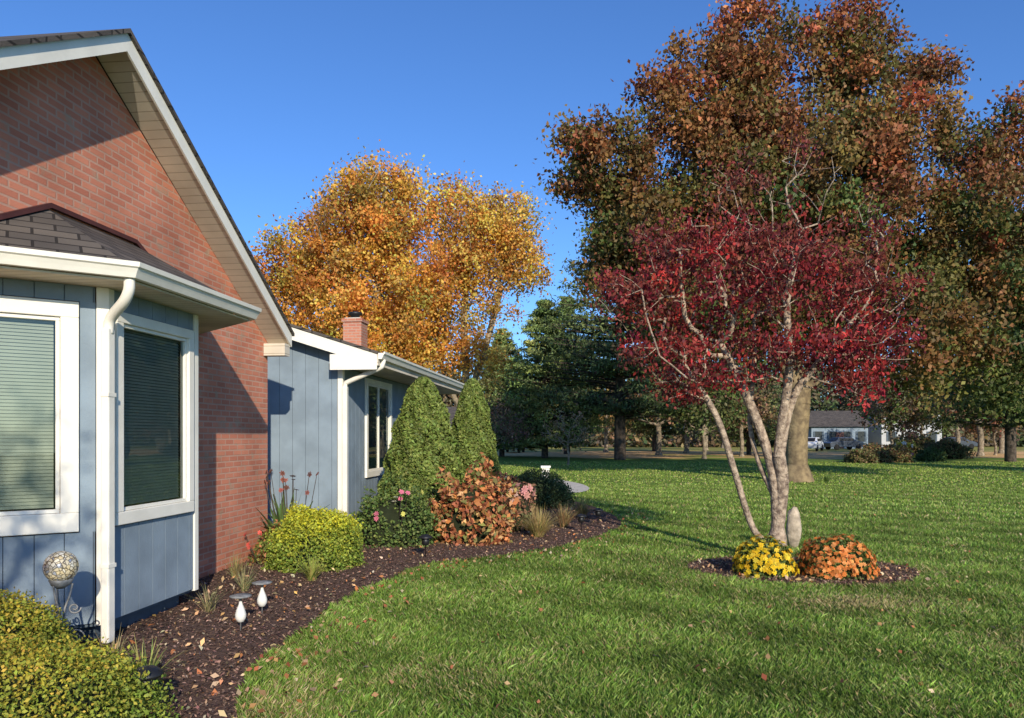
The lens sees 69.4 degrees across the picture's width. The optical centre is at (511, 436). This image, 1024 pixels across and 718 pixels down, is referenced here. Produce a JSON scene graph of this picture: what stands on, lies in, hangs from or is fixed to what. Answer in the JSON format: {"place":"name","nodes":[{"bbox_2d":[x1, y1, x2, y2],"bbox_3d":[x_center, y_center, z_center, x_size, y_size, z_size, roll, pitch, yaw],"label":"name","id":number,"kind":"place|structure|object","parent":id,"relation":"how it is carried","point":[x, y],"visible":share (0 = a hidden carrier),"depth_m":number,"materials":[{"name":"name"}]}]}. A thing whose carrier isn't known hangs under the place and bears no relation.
{"place":"outdoors","nodes":[
{"label":"outdoors","id":0,"kind":"place"},
{"bbox_2d":[0,317,53,509],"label":"window blind","id":1,"kind":"object","parent":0,"point":[21,424],"visible":1,"depth_m":5.46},
{"bbox_2d":[14,321,54,513],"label":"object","id":2,"kind":"object","parent":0,"point":[38,410],"visible":0.17,"depth_m":5.71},
{"bbox_2d":[0,532,94,625],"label":"bay siding","id":3,"kind":"object","parent":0,"point":[18,562],"visible":0.7,"depth_m":5.49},
{"bbox_2d":[0,278,94,302],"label":"bay siding","id":4,"kind":"object","parent":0,"point":[25,288],"visible":1,"depth_m":5.48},
{"bbox_2d":[2,532,93,622],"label":"siding battens","id":5,"kind":"object","parent":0,"point":[34,571],"visible":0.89,"depth_m":5.56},
{"bbox_2d":[79,301,95,532],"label":"bay siding strips","id":6,"kind":"object","parent":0,"point":[87,416],"visible":0.75,"depth_m":5.63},
{"bbox_2d":[101,328,114,643],"bbox_3d":[-3.077,0.375,5.631,0.067,2.390,0.085,0,0,6],"label":"downspout","id":7,"kind":"object","parent":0,"point":[107,483],"visible":0.84,"depth_m":5.59,"materials":[{"name":"white paint"}]},
{"bbox_2d":[96,287,197,625],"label":"bay corner boards","id":8,"kind":"object","parent":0,"point":[104,300],"visible":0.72,"depth_m":5.67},
{"bbox_2d":[124,329,178,504],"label":"bay front window blinds","id":9,"kind":"object","parent":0,"point":[142,448],"visible":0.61,"depth_m":6.34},
{"bbox_2d":[114,290,192,329],"bbox_3d":[-3.058,-1.065,6.322,0.013,0.150,1.204,0,0,6],"label":"wall panel","id":10,"kind":"object","parent":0,"point":[143,308],"visible":0.8,"depth_m":6.37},
{"bbox_2d":[115,512,192,617],"bbox_3d":[-3.058,1.070,6.322,0.013,0.720,1.204,0,0,6],"label":"wall panel","id":11,"kind":"object","parent":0,"point":[154,560],"visible":0.88,"depth_m":6.29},
{"bbox_2d":[114,312,193,525],"bbox_3d":[-3.044,-0.140,6.329,0.056,1.680,1.120,0,0,6],"label":"bay front window frame","id":12,"kind":"object","parent":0,"point":[122,517],"visible":0.76,"depth_m":6.09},
{"bbox_2d":[124,324,186,510],"bbox_3d":[-3.060,-0.148,6.331,0.042,1.489,0.946,0,0,6],"label":"bay front window sash","id":13,"kind":"object","parent":12,"relation":"attached to","point":[183,417],"visible":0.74,"depth_m":6.77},
{"bbox_2d":[378,352,463,388],"bbox_3d":[-1.516,-1.210,15.009,0.105,0.110,7.930,0,0,6],"label":"wing gutter","id":14,"kind":"object","parent":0,"point":[399,361],"visible":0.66,"depth_m":13.18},
{"bbox_2d":[0,0,1023,404],"label":"sky","id":15,"kind":"structure","parent":0,"point":[268,94],"materials":[{"name":"blue"}]},
{"bbox_2d":[232,439,1023,717],"bbox_3d":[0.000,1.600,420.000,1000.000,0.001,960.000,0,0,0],"label":"lawn ground","id":16,"kind":"structure","parent":0,"point":[637,454],"depth_m":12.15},
{"bbox_2d":[53,596,178,640],"bbox_3d":[-3.445,1.583,6.383,0.494,0.235,2.000,0,0,6],"label":"bay foundation","id":17,"kind":"object","parent":16,"relation":"on","point":[93,631],"visible":0.08,"depth_m":6.23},
{"bbox_2d":[61,590,190,629],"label":"bay floor","id":18,"kind":"structure","parent":17,"relation":"on","point":[94,624],"depth_m":6.05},
{"bbox_2d":[0,56,267,598],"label":"brick walls","id":19,"kind":"structure","parent":16,"relation":"on","point":[72,138],"depth_m":7.30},
{"bbox_2d":[0,209,232,313],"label":"bay roof","id":20,"kind":"structure","parent":19,"relation":"attached to","point":[48,230],"depth_m":5.62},
{"bbox_2d":[0,295,78,536],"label":"window frame","id":21,"kind":"object","parent":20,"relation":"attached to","point":[65,519],"visible":1,"depth_m":5.51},
{"bbox_2d":[0,313,59,515],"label":"window frame","id":22,"kind":"object","parent":21,"relation":"attached to","point":[57,410],"visible":1,"depth_m":5.51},
{"bbox_2d":[0,203,146,251],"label":"bay roof flashing","id":23,"kind":"object","parent":20,"relation":"attached to","point":[61,210],"visible":0.57,"depth_m":6.17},
{"bbox_2d":[103,278,134,333],"bbox_3d":[-2.949,-0.971,5.549,0.384,0.387,0.086,0,0,34],"label":"downspout elbow","id":24,"kind":"object","parent":20,"relation":"attached to","point":[118,308],"visible":0.98,"depth_m":5.49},
{"bbox_2d":[0,266,249,333],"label":"bay soffit","id":25,"kind":"structure","parent":20,"relation":"attached to","point":[210,318],"depth_m":5.84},
{"bbox_2d":[0,245,261,320],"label":"bay gutter","id":26,"kind":"object","parent":20,"relation":"attached to","point":[91,265],"visible":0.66,"depth_m":5.37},
{"bbox_2d":[124,329,180,506],"bbox_3d":[-3.228,-0.148,6.349,0.285,1.513,0.966,0,0,6],"label":"bay front window interior","id":27,"kind":"object","parent":20,"relation":"attached to","point":[179,416],"visible":0.04,"depth_m":6.81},
{"bbox_2d":[0,33,291,346],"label":"rake fascia","id":28,"kind":"structure","parent":19,"relation":"attached to","point":[16,56],"depth_m":6.59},
{"bbox_2d":[0,28,294,335],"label":"roof shingles","id":29,"kind":"object","parent":19,"relation":"attached to","point":[20,39],"visible":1,"depth_m":6.89,"materials":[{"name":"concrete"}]},
{"bbox_2d":[97,52,287,343],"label":"rake soffit","id":30,"kind":"structure","parent":19,"relation":"attached to","point":[123,75],"depth_m":7.69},
{"bbox_2d":[264,343,289,356],"bbox_3d":[-3.157,-1.155,9.922,0.294,0.160,0.158,0,0,6],"label":"rake end box","id":31,"kind":"object","parent":19,"relation":"attached to","point":[276,349],"visible":1,"depth_m":9.85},
{"bbox_2d":[66,500,621,717],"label":"mulch bed","id":32,"kind":"object","parent":16,"relation":"on","point":[218,657],"visible":0.33,"depth_m":6.56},
{"bbox_2d":[0,586,83,666],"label":"boxwood shrub","id":33,"kind":"object","parent":32,"relation":"on","point":[14,620],"visible":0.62,"depth_m":4.67,"materials":[{"name":"green plant"}]},
{"bbox_2d":[42,551,84,650],"bbox_3d":[-3.070,1.193,5.024,0.277,0.817,0.267,0,0,0],"label":"gazing ball stand","id":34,"kind":"object","parent":32,"relation":"on","point":[60,569],"visible":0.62,"depth_m":5.00,"materials":[{"name":"metal"}]},
{"bbox_2d":[0,632,189,717],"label":"boxwood shrub","id":35,"kind":"object","parent":32,"relation":"on","point":[46,686],"visible":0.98,"depth_m":3.84,"materials":[{"name":"green plant"}]},
{"bbox_2d":[129,665,164,717],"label":"solar path light","id":36,"kind":"object","parent":32,"relation":"on","point":[156,672],"visible":0.52,"depth_m":4.11,"materials":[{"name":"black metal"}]},
{"bbox_2d":[110,634,187,671],"bbox_3d":[-2.310,1.437,4.776,0.644,0.327,0.534,0,0,39],"label":"spiky perennial","id":37,"kind":"object","parent":32,"relation":"on","point":[143,659],"visible":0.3,"depth_m":4.79,"materials":[{"name":"green plant"}]},
{"bbox_2d":[187,587,230,612],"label":"spiky perennial","id":38,"kind":"object","parent":32,"relation":"on","point":[207,606],"visible":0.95,"depth_m":6.70,"materials":[{"name":"green plant"}]},
{"bbox_2d":[225,552,251,578],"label":"spiky perennial","id":39,"kind":"object","parent":32,"relation":"on","point":[236,568],"visible":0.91,"depth_m":8.28,"materials":[{"name":"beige plant"}]},
{"bbox_2d":[229,593,251,630],"bbox_3d":[-2.220,1.446,6.050,0.176,0.308,0.176,0,0,0],"label":"teardrop garden light","id":40,"kind":"object","parent":32,"relation":"on","point":[240,614],"visible":1,"depth_m":6.02,"materials":[{"name":"metal"}]},
{"bbox_2d":[223,560,258,591],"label":"spiky perennial","id":41,"kind":"object","parent":32,"relation":"on","point":[244,583],"visible":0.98,"depth_m":7.62,"materials":[{"name":"green plant"}]},
{"bbox_2d":[252,580,271,613],"bbox_3d":[-2.230,1.446,6.600,0.176,0.308,0.176,0,0,0],"label":"teardrop garden light","id":42,"kind":"object","parent":32,"relation":"on","point":[262,600],"visible":1,"depth_m":6.57,"materials":[{"name":"metal"}]},
{"bbox_2d":[247,519,282,565],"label":"groundcover","id":43,"kind":"object","parent":32,"relation":"on","point":[261,547],"visible":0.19,"depth_m":9.26,"materials":[{"name":"green plant"}]},
{"bbox_2d":[264,469,317,518],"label":"seed pod stems","id":44,"kind":"object","parent":32,"relation":"on","point":[285,480],"visible":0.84,"depth_m":9.73,"materials":[{"name":"brown plant"}]},
{"bbox_2d":[255,487,329,532],"bbox_3d":[-2.972,1.135,9.924,1.463,0.930,1.534,0,0,-40],"label":"lily plant","id":45,"kind":"object","parent":32,"relation":"on","point":[280,509],"visible":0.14,"depth_m":9.77,"materials":[{"name":"green plant"}]},
{"bbox_2d":[289,554,326,580],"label":"spiky perennial","id":46,"kind":"object","parent":32,"relation":"on","point":[313,570],"visible":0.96,"depth_m":8.13,"materials":[{"name":"green plant"}]},
{"bbox_2d":[261,500,367,573],"bbox_3d":[-2.400,1.197,9.089,1.238,0.820,1.126,0,0,0],"label":"golden shrub","id":47,"kind":"object","parent":32,"relation":"on","point":[324,534],"visible":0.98,"depth_m":8.79,"materials":[{"name":"yellow plant"}]},
{"bbox_2d":[355,488,433,528],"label":"rose flowers","id":48,"kind":"object","parent":32,"relation":"on","point":[399,498],"visible":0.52,"depth_m":10.58,"materials":[{"name":"pink plant"}]},
{"bbox_2d":[349,469,445,548],"bbox_3d":[-1.731,1.046,11.022,1.501,1.128,1.261,0,0,0],"label":"rose shrub","id":49,"kind":"object","parent":32,"relation":"on","point":[411,528],"visible":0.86,"depth_m":10.69,"materials":[{"name":"green plant"}]},
{"bbox_2d":[377,376,465,532],"bbox_3d":[-1.504,0.283,12.491,1.647,2.618,1.687,0,0,0],"label":"arborvitae","id":50,"kind":"object","parent":32,"relation":"on","point":[424,446],"visible":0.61,"depth_m":12.11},
{"bbox_2d":[426,452,520,545],"bbox_3d":[-0.602,0.944,11.261,1.501,1.399,1.490,0,0,0],"label":"rust hydrangea shrub","id":51,"kind":"object","parent":32,"relation":"on","point":[470,514],"visible":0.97,"depth_m":10.97,"materials":[{"name":"orange plant"}]},
{"bbox_2d":[451,378,501,489],"bbox_3d":[-0.815,0.192,15.185,1.363,2.797,1.361,0,0,0],"label":"arborvitae","id":52,"kind":"object","parent":32,"relation":"on","point":[474,434],"visible":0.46,"depth_m":14.90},
{"bbox_2d":[482,471,539,519],"bbox_3d":[-0.100,1.142,14.229,1.351,0.952,1.506,0,0,0],"label":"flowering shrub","id":53,"kind":"object","parent":32,"relation":"on","point":[513,479],"visible":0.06,"depth_m":14.09,"materials":[{"name":"green plant"}]},
{"bbox_2d":[498,481,536,530],"bbox_3d":[0.061,1.183,12.594,0.890,0.865,0.854,0,0,0],"label":"pink hydrangea shrub","id":54,"kind":"object","parent":32,"relation":"on","point":[517,527],"visible":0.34,"depth_m":12.36,"materials":[{"name":"green plant"}]},
{"bbox_2d":[498,483,535,511],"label":"pink hydrangea blooms","id":55,"kind":"object","parent":54,"relation":"attached to","point":[524,489],"visible":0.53,"depth_m":12.31,"materials":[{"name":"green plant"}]},
{"bbox_2d":[506,468,577,508],"bbox_3d":[0.524,1.155,17.015,1.966,0.914,2.057,0,0,0],"label":"dark hedge shrub","id":56,"kind":"object","parent":32,"relation":"on","point":[550,490],"visible":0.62,"depth_m":16.47,"materials":[{"name":"green plant"}]},
{"bbox_2d":[515,502,569,536],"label":"ornamental grass clump","id":57,"kind":"object","parent":32,"relation":"on","point":[537,527],"visible":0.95,"depth_m":11.64,"materials":[{"name":"beige plant"}]},
{"bbox_2d":[546,503,578,527],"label":"ornamental grass clump","id":58,"kind":"object","parent":32,"relation":"on","point":[564,517],"visible":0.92,"depth_m":12.84,"materials":[{"name":"beige plant"}]},
{"bbox_2d":[568,494,597,518],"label":"ornamental grass clump","id":59,"kind":"object","parent":32,"relation":"on","point":[581,508],"visible":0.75,"depth_m":14.25,"materials":[{"name":"green plant"}]},
{"bbox_2d":[248,137,468,374],"bbox_3d":[-8.342,-6.675,37.940,13.348,16.750,8.948,0,0,0],"label":"orange maple tree","id":60,"kind":"object","parent":16,"relation":"on","point":[307,281],"visible":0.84,"depth_m":36.70,"materials":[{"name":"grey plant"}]},
{"bbox_2d":[337,370,409,511],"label":"wing walls","id":61,"kind":"structure","parent":16,"relation":"on","point":[373,426],"depth_m":13.27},
{"bbox_2d":[268,340,336,522],"bbox_3d":[-4.408,-0.477,11.607,3.444,3.854,0.014,0,0,6],"label":"wing end siding","id":62,"kind":"object","parent":61,"relation":"attached to","point":[302,410],"visible":0.09,"depth_m":11.47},
{"bbox_2d":[291,327,376,366],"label":"wing rake fascia","id":63,"kind":"structure","parent":61,"relation":"attached to","point":[336,347],"depth_m":11.15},
{"bbox_2d":[289,323,380,353],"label":"wing roof","id":64,"kind":"structure","parent":61,"relation":"on","point":[334,338],"depth_m":11.13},
{"bbox_2d":[338,370,344,512],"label":"wing corner boards","id":65,"kind":"object","parent":61,"relation":"attached to","point":[341,376],"visible":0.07,"depth_m":11.39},
{"bbox_2d":[342,387,347,512],"bbox_3d":[-2.566,0.370,11.382,0.075,2.260,0.090,0,0,6],"label":"wing downspout","id":66,"kind":"object","parent":61,"relation":"attached to","point":[344,449],"visible":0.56,"depth_m":11.34,"materials":[{"name":"white paint"}]},
{"bbox_2d":[330,354,376,369],"bbox_3d":[-2.387,-1.117,11.127,0.728,0.235,0.020,0,0,6],"label":"wing rake return","id":67,"kind":"object","parent":61,"relation":"attached to","point":[338,362],"visible":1,"depth_m":11.13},
{"bbox_2d":[345,370,364,517],"bbox_3d":[-2.560,0.195,12.017,0.013,2.510,1.054,0,0,6],"label":"wing side siding","id":68,"kind":"object","parent":61,"relation":"attached to","point":[356,440],"visible":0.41,"depth_m":12.10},
{"bbox_2d":[341,317,368,347],"bbox_3d":[-3.886,-2.255,18.354,0.520,1.310,0.560,0,0,6],"label":"chimney","id":69,"kind":"object","parent":61,"relation":"on","point":[354,330],"depth_m":18.11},
{"bbox_2d":[342,360,385,386],"bbox_3d":[-2.261,-0.932,11.299,0.720,0.468,0.079,0,0,15],"label":"wing downspout elbow","id":70,"kind":"object","parent":61,"relation":"attached to","point":[361,375],"visible":0.98,"depth_m":11.27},
{"bbox_2d":[365,475,382,499],"bbox_3d":[-2.414,1.085,13.339,0.013,0.730,1.594,0,0,6],"label":"wing side siding","id":71,"kind":"object","parent":61,"relation":"attached to","point":[372,482],"visible":0.22,"depth_m":12.98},
{"bbox_2d":[365,378,391,477],"bbox_3d":[-2.400,-0.140,13.341,0.055,1.700,1.580,0,0,6],"label":"wing window frame","id":72,"kind":"object","parent":61,"relation":"attached to","point":[372,473],"visible":0.78,"depth_m":12.63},
{"bbox_2d":[369,384,389,470],"bbox_3d":[-2.417,-0.149,13.342,0.042,1.498,1.396,0,0,6],"label":"wing window sash","id":73,"kind":"object","parent":72,"relation":"attached to","point":[378,423],"visible":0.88,"depth_m":13.36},
{"bbox_2d":[356,354,461,393],"bbox_3d":[-1.895,-1.144,14.950,0.634,0.168,7.730,0,0,6],"label":"wing eave box","id":74,"kind":"object","parent":61,"relation":"attached to","point":[392,372],"visible":0.57,"depth_m":13.44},
{"bbox_2d":[391,381,440,435],"bbox_3d":[-2.067,0.195,16.480,0.017,2.510,4.714,0,0,6],"label":"wing side siding","id":75,"kind":"object","parent":61,"relation":"attached to","point":[399,390],"visible":0.12,"depth_m":14.63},
{"bbox_2d":[393,161,556,407],"bbox_3d":[-2.603,-6.530,39.901,10.084,16.460,6.823,0,0,0],"label":"orange maple tree","id":76,"kind":"object","parent":16,"relation":"on","point":[480,226],"visible":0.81,"depth_m":39.02,"materials":[{"name":"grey plant"}]},
{"bbox_2d":[477,327,536,456],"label":"pine tree","id":77,"kind":"object","parent":16,"relation":"on","point":[504,336],"visible":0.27,"depth_m":57.27,"materials":[{"name":"green plant"}]},
{"bbox_2d":[484,393,534,450],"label":"park tree","id":78,"kind":"object","parent":16,"relation":"on","point":[510,429],"visible":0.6,"depth_m":49.89,"materials":[{"name":"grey plant"}]},
{"bbox_2d":[487,297,614,457],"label":"pine tree","id":79,"kind":"object","parent":16,"relation":"on","point":[525,402],"visible":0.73,"depth_m":53.12,"materials":[{"name":"green plant"}]},
{"bbox_2d":[540,404,602,464],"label":"ornamental tree","id":80,"kind":"object","parent":16,"relation":"on","point":[568,442],"visible":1,"depth_m":40.85,"materials":[{"name":"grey plant"}]},
{"bbox_2d":[530,295,614,453],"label":"pine tree","id":81,"kind":"object","parent":16,"relation":"on","point":[559,304],"visible":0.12,"depth_m":65.38,"materials":[{"name":"green plant"}]},
{"bbox_2d":[592,372,636,451],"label":"park tree","id":82,"kind":"object","parent":16,"relation":"on","point":[606,449],"visible":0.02,"depth_m":73.88,"materials":[{"name":"grey plant"}]},
{"bbox_2d":[511,206,723,459],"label":"pine tree","id":83,"kind":"object","parent":16,"relation":"on","point":[620,405],"visible":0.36,"depth_m":49.10,"materials":[{"name":"green plant"}]},
{"bbox_2d":[236,485,1021,717],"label":"fallen leaves","id":84,"kind":"object","parent":16,"relation":"on","point":[305,662],"visible":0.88,"depth_m":5.73,"materials":[{"name":"brown plant"}]},
{"bbox_2d":[611,358,701,454],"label":"park tree","id":85,"kind":"object","parent":16,"relation":"on","point":[657,424],"visible":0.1,"depth_m":61.87,"materials":[{"name":"grey plant"}]},
{"bbox_2d":[625,375,701,450],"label":"pine tree","id":86,"kind":"object","parent":16,"relation":"on","point":[644,428],"visible":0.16,"depth_m":76.86,"materials":[{"name":"green plant"}]},
{"bbox_2d":[642,376,711,452],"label":"park tree","id":87,"kind":"object","parent":16,"relation":"on","point":[686,445],"visible":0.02,"depth_m":69.88,"materials":[{"name":"green plant"}]},
{"bbox_2d":[653,367,747,458],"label":"park tree","id":88,"kind":"object","parent":16,"relation":"on","point":[721,402],"visible":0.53,"depth_m":51.60,"materials":[{"name":"green plant"}]},
{"bbox_2d":[427,340,1023,447],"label":"distant tree line","id":89,"kind":"object","parent":16,"relation":"on","point":[636,439],"visible":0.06,"depth_m":108.58,"materials":[{"name":"green plant"}]},
{"bbox_2d":[699,369,783,456],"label":"park tree","id":90,"kind":"object","parent":16,"relation":"on","point":[759,399],"visible":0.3,"depth_m":57.09,"materials":[{"name":"green plant"}]},
{"bbox_2d":[698,346,810,454],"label":"pine tree","id":91,"kind":"object","parent":16,"relation":"on","point":[769,429],"visible":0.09,"depth_m":62.90,"materials":[{"name":"green plant"}]},
{"bbox_2d":[532,0,1023,482],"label":"autumn shade tree","id":92,"kind":"object","parent":16,"relation":"on","point":[979,221],"visible":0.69,"depth_m":24.83,"materials":[{"name":"brown plant"}]},
{"bbox_2d":[786,506,801,548],"bbox_3d":[4.019,1.323,10.548,0.230,0.660,0.176,0,0,0],"label":"standing garden stone","id":93,"kind":"object","parent":16,"relation":"on","point":[793,528],"visible":0.88,"depth_m":10.49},
{"bbox_2d":[687,555,920,584],"bbox_3d":[3.474,1.566,8.850,2.675,0.100,1.928,0,0,0],"label":"tree ring bed","id":94,"kind":"object","parent":16,"relation":"on","point":[891,572],"visible":0.48,"depth_m":8.51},
{"bbox_2d":[583,129,944,553],"bbox_3d":[3.030,-1.148,9.253,4.281,5.695,2.281,0,0,0],"label":"red dogwood tree","id":95,"kind":"object","parent":94,"relation":"on","point":[839,346],"visible":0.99,"depth_m":9.17,"materials":[{"name":"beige plant"}]},
{"bbox_2d":[732,534,799,578],"bbox_3d":[2.901,1.365,8.514,0.723,0.484,0.672,0,0,0],"label":"yellow chrysanthemum","id":96,"kind":"object","parent":94,"relation":"on","point":[765,558],"visible":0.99,"depth_m":8.32,"materials":[{"name":"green plant"}]},
{"bbox_2d":[795,533,879,580],"bbox_3d":[3.702,1.354,8.423,0.865,0.508,0.802,0,0,0],"label":"orange chrysanthemum","id":97,"kind":"object","parent":94,"relation":"on","point":[838,556],"visible":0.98,"depth_m":8.20,"materials":[{"name":"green plant"}]},
{"bbox_2d":[808,427,867,448],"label":"walls","id":98,"kind":"structure","parent":16,"relation":"on","point":[826,429],"depth_m":95.02,"materials":[{"name":"white"}]},
{"bbox_2d":[815,431,863,441],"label":"windows","id":99,"kind":"structure","parent":98,"relation":"attached to","point":[846,434],"depth_m":94.91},
{"bbox_2d":[809,411,871,426],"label":"roof","id":100,"kind":"structure","parent":98,"relation":"on","point":[831,418],"depth_m":96.54,"materials":[{"name":"tile"}]},
{"bbox_2d":[823,437,864,449],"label":"parked car","id":101,"kind":"object","parent":16,"relation":"on","point":[837,443],"visible":0.9,"depth_m":85.22,"materials":[{"name":"paint"}]},
{"bbox_2d":[843,447,880,462],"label":"bronze shrub","id":102,"kind":"object","parent":16,"relation":"on","point":[859,455],"visible":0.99,"depth_m":43.66,"materials":[{"name":"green plant"}]},
{"bbox_2d":[863,442,916,462],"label":"bronze shrub","id":103,"kind":"object","parent":16,"relation":"on","point":[891,453],"visible":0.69,"depth_m":44.26,"materials":[{"name":"brown plant"}]},
{"bbox_2d":[851,379,935,444],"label":"park tree","id":104,"kind":"object","parent":16,"relation":"on","point":[888,413],"visible":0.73,"depth_m":60.49,"materials":[{"name":"green plant"}]},
{"bbox_2d":[865,412,941,446],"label":"building","id":105,"kind":"structure","parent":16,"relation":"on","point":[876,437],"depth_m":97.25,"materials":[{"name":"white"}]},
{"bbox_2d":[889,432,939,453],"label":"green shrub","id":106,"kind":"object","parent":16,"relation":"on","point":[918,440],"visible":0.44,"depth_m":65.21,"materials":[{"name":"green plant"}]},
{"bbox_2d":[882,388,962,437],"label":"park tree","id":107,"kind":"object","parent":16,"relation":"on","point":[940,426],"visible":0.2,"depth_m":69.48,"materials":[{"name":"green plant"}]},
{"bbox_2d":[913,446,947,461],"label":"green shrub","id":108,"kind":"object","parent":16,"relation":"on","point":[930,454],"visible":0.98,"depth_m":46.52,"materials":[{"name":"green plant"}]},
{"bbox_2d":[915,436,976,458],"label":"bronze shrub","id":109,"kind":"object","parent":16,"relation":"on","point":[955,450],"visible":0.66,"depth_m":51.29,"materials":[{"name":"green plant"}]},
{"bbox_2d":[901,226,1023,461],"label":"pine tree","id":110,"kind":"object","parent":16,"relation":"on","point":[1010,452],"visible":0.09,"depth_m":45.94,"materials":[{"name":"green plant"}]},
{"bbox_2d":[920,351,1004,455],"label":"park tree","id":111,"kind":"object","parent":16,"relation":"on","point":[980,434],"visible":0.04,"depth_m":59.88,"materials":[{"name":"green plant"}]},
{"bbox_2d":[958,410,1023,454],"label":"park tree","id":112,"kind":"object","parent":16,"relation":"on","point":[993,430],"visible":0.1,"depth_m":61.83,"materials":[{"name":"green plant"}]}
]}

